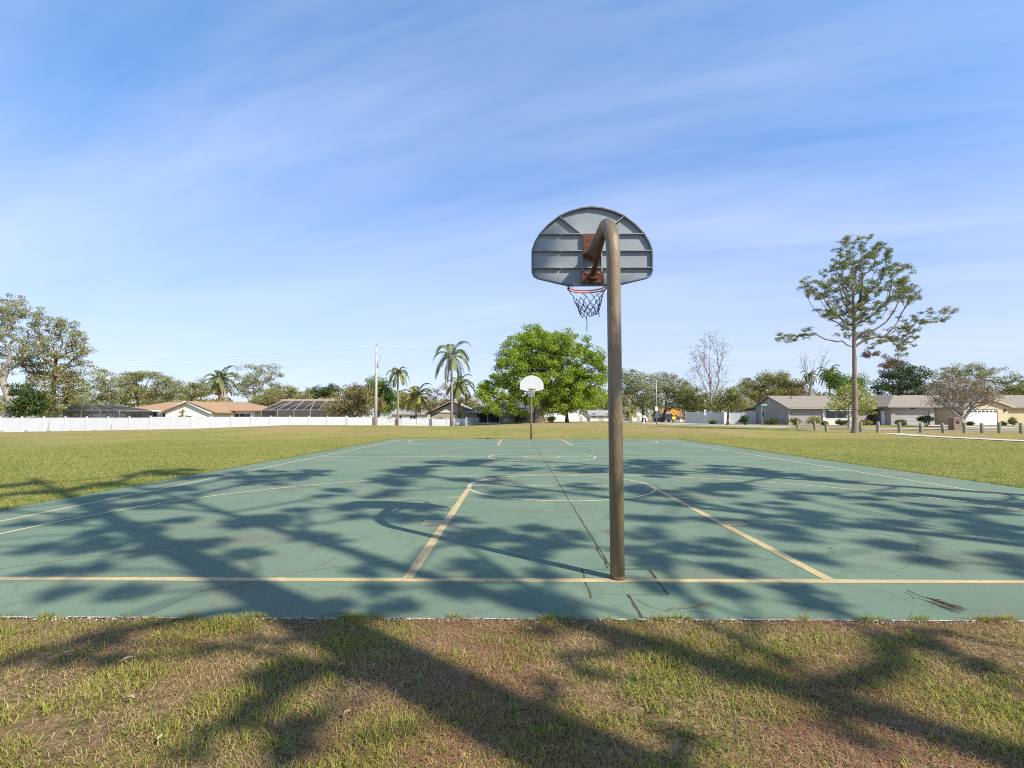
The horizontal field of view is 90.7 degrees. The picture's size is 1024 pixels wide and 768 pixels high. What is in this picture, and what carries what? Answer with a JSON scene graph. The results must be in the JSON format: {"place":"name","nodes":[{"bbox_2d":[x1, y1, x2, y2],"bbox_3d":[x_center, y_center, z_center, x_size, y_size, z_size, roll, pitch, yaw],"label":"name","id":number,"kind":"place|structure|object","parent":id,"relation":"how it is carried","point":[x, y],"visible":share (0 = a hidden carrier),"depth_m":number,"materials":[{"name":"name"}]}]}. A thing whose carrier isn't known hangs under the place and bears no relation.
{"place":"outdoors","nodes":[
{"label":"outdoors","id":0,"kind":"place"},
{"bbox_2d":[261,400,362,416],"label":"screen enclosure","id":1,"kind":"object","parent":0,"point":[304,408],"visible":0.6,"depth_m":80.41,"materials":[{"name":"grey metal"}]},
{"bbox_2d":[0,439,1023,623],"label":"court","id":2,"kind":"object","parent":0,"point":[528,514],"visible":0.96,"depth_m":5.64,"materials":[{"name":"paint"}]},
{"bbox_2d":[520,375,543,438],"bbox_3d":[1.146,1.403,29.607,1.445,3.780,1.526,3,-5,-42],"label":"basketball hoop","id":3,"kind":"object","parent":2,"relation":"on","point":[530,383],"visible":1,"depth_m":29.37,"materials":[{"name":"brown paint"}]},
{"bbox_2d":[531,206,652,580],"bbox_3d":[0.908,-0.157,5.356,1.445,3.780,1.526,3,-5,-42],"label":"basketball hoop","id":4,"kind":"object","parent":2,"relation":"on","point":[610,250],"visible":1,"depth_m":5.71,"materials":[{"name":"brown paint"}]},
{"bbox_2d":[668,601,716,608],"bbox_3d":[1.306,1.583,3.604,0.419,0.020,0.060,1,-4,-16],"label":"pine twig","id":5,"kind":"object","parent":2,"relation":"on","point":[695,605],"visible":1,"depth_m":3.62,"materials":[{"name":"wood"}]},
{"bbox_2d":[907,590,966,611],"bbox_3d":[3.094,1.590,3.716,0.183,0.021,0.428,2,-4,-25],"label":"pine twig","id":6,"kind":"object","parent":2,"relation":"on","point":[952,605],"visible":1,"depth_m":3.65,"materials":[{"name":"plant"}]},
{"bbox_2d":[0,417,1023,767],"bbox_3d":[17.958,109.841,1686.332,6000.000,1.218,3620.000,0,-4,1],"label":"ground","id":7,"kind":"structure","parent":0,"point":[236,435],"depth_m":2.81,"materials":[{"name":"green plant"}]},
{"bbox_2d":[3,382,52,417],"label":"broadleaf tree","id":8,"kind":"object","parent":7,"relation":"on","point":[39,400],"visible":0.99,"depth_m":69.91,"materials":[{"name":"green plant"}]},
{"bbox_2d":[0,293,56,417],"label":"oak tree","id":9,"kind":"object","parent":7,"relation":"on","point":[8,317],"visible":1,"depth_m":72.96,"materials":[{"name":"green plant"}]},
{"bbox_2d":[33,411,63,417],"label":"shrub","id":10,"kind":"object","parent":7,"relation":"on","point":[52,416],"visible":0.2,"depth_m":66.36,"materials":[{"name":"green plant"}]},
{"bbox_2d":[14,316,98,417],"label":"oak tree","id":11,"kind":"object","parent":7,"relation":"on","point":[67,391],"visible":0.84,"depth_m":77.62,"materials":[{"name":"green plant"}]},
{"bbox_2d":[71,368,137,406],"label":"oak tree","id":12,"kind":"object","parent":7,"relation":"on","point":[102,385],"visible":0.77,"depth_m":100.34,"materials":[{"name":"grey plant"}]},
{"bbox_2d":[62,405,155,417],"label":"screen enclosure","id":13,"kind":"object","parent":7,"relation":"on","point":[103,411],"visible":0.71,"depth_m":79.05,"materials":[{"name":"grey metal"}]},
{"bbox_2d":[99,370,163,406],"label":"oak tree","id":14,"kind":"object","parent":7,"relation":"on","point":[138,376],"visible":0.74,"depth_m":104.11,"materials":[{"name":"green plant"}]},
{"bbox_2d":[136,375,192,402],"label":"oak tree","id":15,"kind":"object","parent":7,"relation":"on","point":[165,388],"visible":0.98,"depth_m":104.14,"materials":[{"name":"green plant"}]},
{"bbox_2d":[0,416,346,431],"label":"vinyl fence","id":16,"kind":"object","parent":7,"relation":"on","point":[21,424],"visible":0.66,"depth_m":62.71,"materials":[{"name":"white plastic"}]},
{"bbox_2d":[175,377,212,400],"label":"oak tree","id":17,"kind":"object","parent":7,"relation":"on","point":[198,389],"visible":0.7,"depth_m":112.17,"materials":[{"name":"green plant"}]},
{"bbox_2d":[135,401,266,416],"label":"tan roof house","id":18,"kind":"structure","parent":7,"relation":"on","point":[210,409],"depth_m":85.56,"materials":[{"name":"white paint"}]},
{"bbox_2d":[234,413,250,416],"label":"window","id":19,"kind":"structure","parent":18,"relation":"in","point":[235,414],"depth_m":86.27,"materials":[{"name":"grey glass"}]},
{"bbox_2d":[200,365,239,401],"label":"palm tree","id":20,"kind":"object","parent":7,"relation":"on","point":[218,385],"visible":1,"depth_m":96.31,"materials":[{"name":"green plant"}]},
{"bbox_2d":[227,362,287,400],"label":"oak tree","id":21,"kind":"object","parent":7,"relation":"on","point":[251,379],"visible":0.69,"depth_m":102.27,"materials":[{"name":"green plant"}]},
{"bbox_2d":[247,384,315,406],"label":"oak tree","id":22,"kind":"object","parent":7,"relation":"on","point":[272,399],"visible":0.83,"depth_m":97.38,"materials":[{"name":"green plant"}]},
{"bbox_2d":[279,399,338,401],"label":"tan roof house","id":23,"kind":"structure","parent":7,"relation":"on","point":[307,399],"depth_m":95.61,"materials":[{"name":"beige paint"}]},
{"bbox_2d":[306,383,341,398],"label":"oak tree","id":24,"kind":"object","parent":7,"relation":"on","point":[324,392],"visible":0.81,"depth_m":124.55,"materials":[{"name":"plant"}]},
{"bbox_2d":[321,382,388,416],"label":"oak tree","id":25,"kind":"object","parent":7,"relation":"on","point":[354,399],"visible":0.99,"depth_m":76.56,"materials":[{"name":"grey plant"}]},
{"bbox_2d":[347,416,385,424],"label":"vinyl fence","id":26,"kind":"object","parent":7,"relation":"on","point":[357,420],"visible":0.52,"depth_m":71.09,"materials":[{"name":"white plastic"}]},
{"bbox_2d":[374,344,380,424],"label":"utility pole","id":27,"kind":"object","parent":7,"relation":"on","point":[375,397],"visible":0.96,"depth_m":73.13,"materials":[{"name":"grey wood"}]},
{"bbox_2d":[9,362,992,374],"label":"power line","id":28,"kind":"object","parent":27,"relation":"attached to","point":[435,364],"visible":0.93,"depth_m":79.16,"materials":[{"name":"grey"}]},
{"bbox_2d":[78,354,1011,367],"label":"power line","id":29,"kind":"object","parent":27,"relation":"attached to","point":[511,360],"visible":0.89,"depth_m":78.10,"materials":[{"name":"grey"}]},
{"bbox_2d":[87,348,1023,361],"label":"power line","id":30,"kind":"object","parent":27,"relation":"attached to","point":[494,353],"visible":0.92,"depth_m":77.62,"materials":[{"name":"grey"}]},
{"bbox_2d":[359,373,402,416],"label":"oak tree","id":31,"kind":"object","parent":7,"relation":"on","point":[384,389],"visible":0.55,"depth_m":81.71,"materials":[{"name":"green plant"}]},
{"bbox_2d":[386,366,409,424],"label":"palm tree","id":32,"kind":"object","parent":7,"relation":"on","point":[396,372],"visible":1,"depth_m":79.97,"materials":[{"name":"green plant"}]},
{"bbox_2d":[390,410,429,419],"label":"grey house","id":33,"kind":"structure","parent":7,"relation":"on","point":[407,415],"depth_m":103.99,"materials":[{"name":"white paint"}]},
{"bbox_2d":[399,383,435,418],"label":"palm tree","id":34,"kind":"object","parent":7,"relation":"on","point":[415,393],"visible":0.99,"depth_m":81.67,"materials":[{"name":"green plant"}]},
{"bbox_2d":[386,418,465,425],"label":"vinyl fence","id":35,"kind":"object","parent":7,"relation":"on","point":[435,422],"visible":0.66,"depth_m":80.93,"materials":[{"name":"white plastic"}]},
{"bbox_2d":[404,382,484,411],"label":"oak tree","id":36,"kind":"object","parent":7,"relation":"on","point":[443,401],"visible":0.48,"depth_m":106.91,"materials":[{"name":"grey plant"}]},
{"bbox_2d":[433,340,470,425],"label":"palm tree","id":37,"kind":"object","parent":7,"relation":"on","point":[451,360],"visible":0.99,"depth_m":78.25,"materials":[{"name":"green plant"}]},
{"bbox_2d":[444,374,474,418],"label":"palm tree","id":38,"kind":"object","parent":7,"relation":"on","point":[458,384],"visible":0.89,"depth_m":85.83,"materials":[{"name":"green plant"}]},
{"bbox_2d":[467,417,478,425],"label":"vinyl fence","id":39,"kind":"object","parent":7,"relation":"on","point":[472,421],"visible":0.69,"depth_m":83.07,"materials":[{"name":"white plastic"}]},
{"bbox_2d":[425,401,533,425],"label":"dark roof house","id":40,"kind":"structure","parent":7,"relation":"on","point":[442,411],"depth_m":91.89,"materials":[{"name":"beige paint"}]},
{"bbox_2d":[0,384,1011,418],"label":"distant wood","id":41,"kind":"object","parent":7,"relation":"on","point":[402,395],"visible":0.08,"depth_m":156.68,"materials":[{"name":"green plant"}]},
{"bbox_2d":[0,608,1020,622],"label":"grass","id":42,"kind":"structure","parent":7,"relation":"on","point":[986,619],"depth_m":3.44,"materials":[{"name":"green plant"}]},
{"bbox_2d":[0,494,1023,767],"bbox_3d":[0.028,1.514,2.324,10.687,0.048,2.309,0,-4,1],"label":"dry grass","id":43,"kind":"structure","parent":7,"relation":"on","point":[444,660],"depth_m":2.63,"materials":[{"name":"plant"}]},
{"bbox_2d":[0,425,1023,509],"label":"lawn grass","id":44,"kind":"structure","parent":7,"relation":"on","point":[272,459],"depth_m":17.76,"materials":[{"name":"green plant"}]},
{"bbox_2d":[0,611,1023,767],"bbox_3d":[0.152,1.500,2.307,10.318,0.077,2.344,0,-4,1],"label":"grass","id":45,"kind":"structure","parent":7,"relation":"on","point":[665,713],"depth_m":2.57,"materials":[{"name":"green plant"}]},
{"bbox_2d":[511,414,526,422],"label":"shrub","id":46,"kind":"object","parent":7,"relation":"on","point":[517,418],"visible":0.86,"depth_m":83.41,"materials":[{"name":"green plant"}]},
{"bbox_2d":[473,322,607,422],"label":"oak tree","id":47,"kind":"object","parent":7,"relation":"on","point":[548,345],"visible":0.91,"depth_m":79.18,"materials":[{"name":"green plant"}]},
{"bbox_2d":[547,416,556,422],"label":"shrub","id":48,"kind":"object","parent":7,"relation":"on","point":[550,419],"visible":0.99,"depth_m":81.36,"materials":[{"name":"green plant"}]},
{"bbox_2d":[554,413,578,420],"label":"vinyl fence","id":49,"kind":"object","parent":7,"relation":"on","point":[572,417],"visible":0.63,"depth_m":108.87,"materials":[{"name":"white plastic"}]},
{"bbox_2d":[542,376,607,422],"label":"oak tree","id":50,"kind":"object","parent":7,"relation":"on","point":[593,403],"visible":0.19,"depth_m":82.59,"materials":[{"name":"green plant"}]},
{"bbox_2d":[578,411,588,420],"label":"white shed","id":51,"kind":"structure","parent":7,"relation":"on","point":[583,416],"depth_m":111.60,"materials":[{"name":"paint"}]},
{"bbox_2d":[585,410,607,420],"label":"pale house","id":52,"kind":"structure","parent":7,"relation":"on","point":[597,415],"depth_m":117.58,"materials":[{"name":"white paint"}]},
{"bbox_2d":[623,406,637,422],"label":"palm tree","id":53,"kind":"object","parent":7,"relation":"on","point":[631,412],"visible":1,"depth_m":83.35,"materials":[{"name":"green plant"}]},
{"bbox_2d":[623,410,649,420],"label":"white house","id":54,"kind":"structure","parent":7,"relation":"on","point":[639,416],"depth_m":119.45,"materials":[{"name":"paint"}]},
{"bbox_2d":[622,368,668,421],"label":"oak tree","id":55,"kind":"object","parent":7,"relation":"on","point":[630,392],"visible":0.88,"depth_m":90.62,"materials":[{"name":"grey plant"}]},
{"bbox_2d":[645,378,657,424],"bbox_3d":[17.628,2.267,63.811,1.520,6.109,0.240,0,-4,1],"label":"street lamp","id":56,"kind":"object","parent":7,"relation":"on","point":[656,408],"visible":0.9,"depth_m":63.71,"materials":[{"name":"white metal"}]},
{"bbox_2d":[651,408,684,421],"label":"orange roof house","id":57,"kind":"structure","parent":7,"relation":"on","point":[680,417],"depth_m":109.11,"materials":[{"name":"grey paint"}]},
{"bbox_2d":[643,371,696,421],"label":"oak tree","id":58,"kind":"object","parent":7,"relation":"on","point":[670,393],"visible":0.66,"depth_m":93.04,"materials":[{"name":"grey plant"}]},
{"bbox_2d":[670,409,677,418],"bbox_3d":[19.750,4.121,61.652,0.894,2.191,0.088,0,-4,1],"label":"warning sign","id":59,"kind":"object","parent":7,"relation":"on","point":[673,412],"visible":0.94,"depth_m":61.65,"materials":[{"name":"metal"}]},
{"bbox_2d":[673,384,717,415],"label":"oak tree","id":60,"kind":"object","parent":7,"relation":"on","point":[695,403],"visible":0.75,"depth_m":88.89,"materials":[{"name":"green plant"}]},
{"bbox_2d":[685,411,723,423],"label":"vinyl fence","id":61,"kind":"object","parent":7,"relation":"on","point":[695,417],"visible":0.78,"depth_m":81.61,"materials":[{"name":"white plastic"}]},
{"bbox_2d":[685,332,733,411],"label":"deciduous tree","id":62,"kind":"object","parent":7,"relation":"on","point":[710,400],"visible":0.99,"depth_m":84.78,"materials":[{"name":"grey plant"}]},
{"bbox_2d":[707,385,752,424],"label":"oak tree","id":63,"kind":"object","parent":7,"relation":"on","point":[733,400],"visible":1,"depth_m":65.18,"materials":[{"name":"green plant"}]},
{"bbox_2d":[723,412,756,423],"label":"vinyl fence","id":64,"kind":"object","parent":7,"relation":"on","point":[734,418],"visible":0.69,"depth_m":80.85,"materials":[{"name":"white plastic"}]},
{"bbox_2d":[738,416,749,424],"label":"shrub","id":65,"kind":"object","parent":7,"relation":"on","point":[744,419],"visible":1,"depth_m":69.34,"materials":[{"name":"green plant"}]},
{"bbox_2d":[761,418,781,424],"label":"shrub","id":66,"kind":"object","parent":7,"relation":"on","point":[771,421],"visible":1,"depth_m":71.70,"materials":[{"name":"green plant"}]},
{"bbox_2d":[736,369,807,402],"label":"oak tree","id":67,"kind":"object","parent":7,"relation":"on","point":[765,380],"visible":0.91,"depth_m":94.75,"materials":[{"name":"green plant"}]},
{"bbox_2d":[771,378,817,395],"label":"oak tree","id":68,"kind":"object","parent":7,"relation":"on","point":[799,390],"visible":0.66,"depth_m":94.98,"materials":[{"name":"green plant"}]},
{"bbox_2d":[800,370,820,395],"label":"palm tree","id":69,"kind":"object","parent":7,"relation":"on","point":[810,375],"visible":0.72,"depth_m":97.22,"materials":[{"name":"green plant"}]},
{"bbox_2d":[804,416,822,424],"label":"shrub","id":70,"kind":"object","parent":7,"relation":"on","point":[812,419],"visible":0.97,"depth_m":68.22,"materials":[{"name":"green plant"}]},
{"bbox_2d":[798,349,830,395],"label":"deciduous tree","id":71,"kind":"object","parent":7,"relation":"on","point":[810,381],"visible":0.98,"depth_m":94.57,"materials":[{"name":"grey plant"}]},
{"bbox_2d":[816,364,842,395],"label":"palm tree","id":72,"kind":"object","parent":7,"relation":"on","point":[832,367],"visible":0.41,"depth_m":99.43,"materials":[{"name":"green plant"}]},
{"bbox_2d":[734,395,940,424],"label":"ranch house","id":73,"kind":"structure","parent":7,"relation":"on","point":[890,409],"depth_m":71.44,"materials":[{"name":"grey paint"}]},
{"bbox_2d":[825,410,846,418],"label":"window","id":74,"kind":"structure","parent":73,"relation":"in","point":[828,414],"depth_m":71.38,"materials":[{"name":"grey glass"}]},
{"bbox_2d":[881,411,885,424],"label":"door","id":75,"kind":"structure","parent":73,"relation":"in","point":[883,422],"depth_m":70.33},
{"bbox_2d":[895,410,928,424],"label":"garage door","id":76,"kind":"structure","parent":73,"relation":"in","point":[909,415],"depth_m":69.46,"materials":[{"name":"beige paint"}]},
{"bbox_2d":[835,419,851,424],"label":"shrub","id":77,"kind":"object","parent":7,"relation":"on","point":[841,422],"visible":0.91,"depth_m":68.42,"materials":[{"name":"green plant"}]},
{"bbox_2d":[819,368,876,394],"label":"oak tree","id":78,"kind":"object","parent":7,"relation":"on","point":[837,381],"visible":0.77,"depth_m":97.09,"materials":[{"name":"green plant"}]},
{"bbox_2d":[822,382,880,427],"bbox_3d":[37.222,2.356,55.575,5.801,5.179,3.332,-1,-4,9],"label":"tree","id":79,"kind":"object","parent":7,"relation":"on","point":[839,393],"visible":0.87,"depth_m":55.37,"materials":[{"name":"green plant"}]},
{"bbox_2d":[860,420,872,424],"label":"shrub","id":80,"kind":"object","parent":7,"relation":"on","point":[866,422],"visible":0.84,"depth_m":68.01,"materials":[{"name":"green plant"}]},
{"bbox_2d":[774,234,959,432],"bbox_3d":[29.113,-4.160,41.607,15.148,16.560,4.629,0,-4,1],"label":"pine tree","id":81,"kind":"object","parent":7,"relation":"on","point":[858,283],"visible":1,"depth_m":41.46,"materials":[{"name":"green plant"}]},
{"bbox_2d":[876,422,879,432],"bbox_3d":[30.518,3.755,42.148,0.268,1.235,0.268,-1,-6,35],"label":"wooden bollard","id":82,"kind":"object","parent":7,"relation":"on","point":[877,427],"visible":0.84,"depth_m":42.07,"materials":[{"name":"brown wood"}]},
{"bbox_2d":[897,422,901,432],"bbox_3d":[32.277,3.767,42.113,0.268,1.199,0.268,1,-3,-25],"label":"wooden bollard","id":83,"kind":"object","parent":7,"relation":"on","point":[899,427],"visible":0.85,"depth_m":42.02,"materials":[{"name":"grey wood"}]},
{"bbox_2d":[867,359,934,395],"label":"magnolia tree","id":84,"kind":"object","parent":7,"relation":"on","point":[904,384],"visible":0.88,"depth_m":90.63,"materials":[{"name":"green plant"}]},
{"bbox_2d":[894,419,907,425],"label":"shrub","id":85,"kind":"object","parent":7,"relation":"on","point":[903,422],"visible":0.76,"depth_m":65.10,"materials":[{"name":"green plant"}]},
{"bbox_2d":[919,423,922,432],"bbox_3d":[34.026,3.799,42.083,0.268,1.089,0.268,0,0,-19],"label":"wooden bollard","id":86,"kind":"object","parent":7,"relation":"on","point":[920,427],"visible":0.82,"depth_m":41.99,"materials":[{"name":"grey wood"}]},
{"bbox_2d":[916,415,935,425],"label":"shrub","id":87,"kind":"object","parent":7,"relation":"on","point":[925,418],"visible":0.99,"depth_m":65.04,"materials":[{"name":"green plant"}]},
{"bbox_2d":[940,423,945,432],"bbox_3d":[35.887,3.803,42.090,0.268,1.101,0.268,-5,-6,5],"label":"wooden bollard","id":88,"kind":"object","parent":7,"relation":"on","point":[942,427],"visible":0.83,"depth_m":42.02,"materials":[{"name":"grey wood"}]},
{"bbox_2d":[947,417,961,429],"bbox_3d":[44.125,3.990,50.404,0.800,1.370,0.800,0,-4,1],"label":"brick mailbox","id":89,"kind":"object","parent":7,"relation":"on","point":[954,423],"visible":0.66,"depth_m":50.07,"materials":[{"name":"pink brick"}]},
{"bbox_2d":[898,395,1023,424],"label":"cream house","id":90,"kind":"structure","parent":7,"relation":"on","point":[1005,408],"depth_m":73.53,"materials":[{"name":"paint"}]},
{"bbox_2d":[966,410,997,424],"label":"garage door","id":91,"kind":"structure","parent":90,"relation":"in","point":[988,417],"depth_m":71.24,"materials":[{"name":"white paint"}]},
{"bbox_2d":[962,423,966,432],"bbox_3d":[37.653,3.793,42.069,0.268,1.156,0.268,4,-6,-38],"label":"wooden bollard","id":92,"kind":"object","parent":7,"relation":"on","point":[964,428],"visible":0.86,"depth_m":41.99,"materials":[{"name":"grey wood"}]},
{"bbox_2d":[920,376,1014,426],"bbox_3d":[55.122,2.044,61.334,9.667,6.569,6.068,0,-4,1],"label":"crape myrtle","id":93,"kind":"object","parent":7,"relation":"on","point":[981,393],"visible":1,"depth_m":61.09,"materials":[{"name":"brown plant"}]},
{"bbox_2d":[922,361,1023,394],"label":"oak tree","id":94,"kind":"object","parent":7,"relation":"on","point":[980,375],"visible":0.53,"depth_m":102.50,"materials":[{"name":"green plant"}]},
{"bbox_2d":[980,423,984,432],"bbox_3d":[38.917,3.795,41.856,0.268,1.113,0.268,3,-6,-33],"label":"wooden bollard","id":95,"kind":"object","parent":7,"relation":"on","point":[981,427],"visible":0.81,"depth_m":41.78,"materials":[{"name":"grey wood"}]},
{"bbox_2d":[997,422,1001,432],"bbox_3d":[40.237,3.766,41.734,0.268,1.220,0.268,-3,-3,32],"label":"wooden bollard","id":96,"kind":"object","parent":7,"relation":"on","point":[999,429],"visible":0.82,"depth_m":41.65,"materials":[{"name":"grey wood"}]},
{"bbox_2d":[1007,417,1017,424],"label":"shrub","id":97,"kind":"object","parent":7,"relation":"on","point":[1012,421],"visible":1,"depth_m":66.99,"materials":[{"name":"green plant"}]},
{"bbox_2d":[1003,380,1023,394],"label":"oak tree","id":98,"kind":"object","parent":7,"relation":"on","point":[1014,389],"visible":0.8,"depth_m":99.38,"materials":[{"name":"green plant"}]},
{"bbox_2d":[1019,423,1023,433],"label":"wooden bollard","id":99,"kind":"object","parent":7,"relation":"on","point":[1021,430],"visible":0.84,"depth_m":41.35,"materials":[{"name":"grey wood"}]},
{"bbox_2d":[0,0,1023,416],"label":"sky","id":100,"kind":"structure","parent":0,"point":[201,181],"materials":[{"name":"blue"}]},
{"bbox_2d":[652,413,677,421],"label":"parked car","id":101,"kind":"object","parent":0,"point":[668,417],"visible":0.69,"depth_m":98.88,"materials":[{"name":"grey paint"}]},
{"bbox_2d":[787,418,801,424],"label":"shrub","id":102,"kind":"object","parent":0,"point":[793,420],"visible":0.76,"depth_m":68.21,"materials":[{"name":"green plant"}]},
{"bbox_2d":[623,421,1023,429],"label":"road","id":103,"kind":"structure","parent":0,"point":[800,427],"depth_m":58.90,"materials":[{"name":"grey asphalt"}]},
{"bbox_2d":[628,422,1018,430],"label":"sidewalk","id":104,"kind":"structure","parent":0,"point":[820,428],"depth_m":51.02,"materials":[{"name":"concrete"}]},
{"bbox_2d":[883,433,1023,440],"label":"sidewalk","id":105,"kind":"structure","parent":0,"point":[951,437],"depth_m":32.64,"materials":[{"name":"concrete"}]},
{"bbox_2d":[916,425,1017,427],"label":"driveway","id":106,"kind":"structure","parent":0,"point":[972,426],"depth_m":62.25,"materials":[{"name":"concrete"}]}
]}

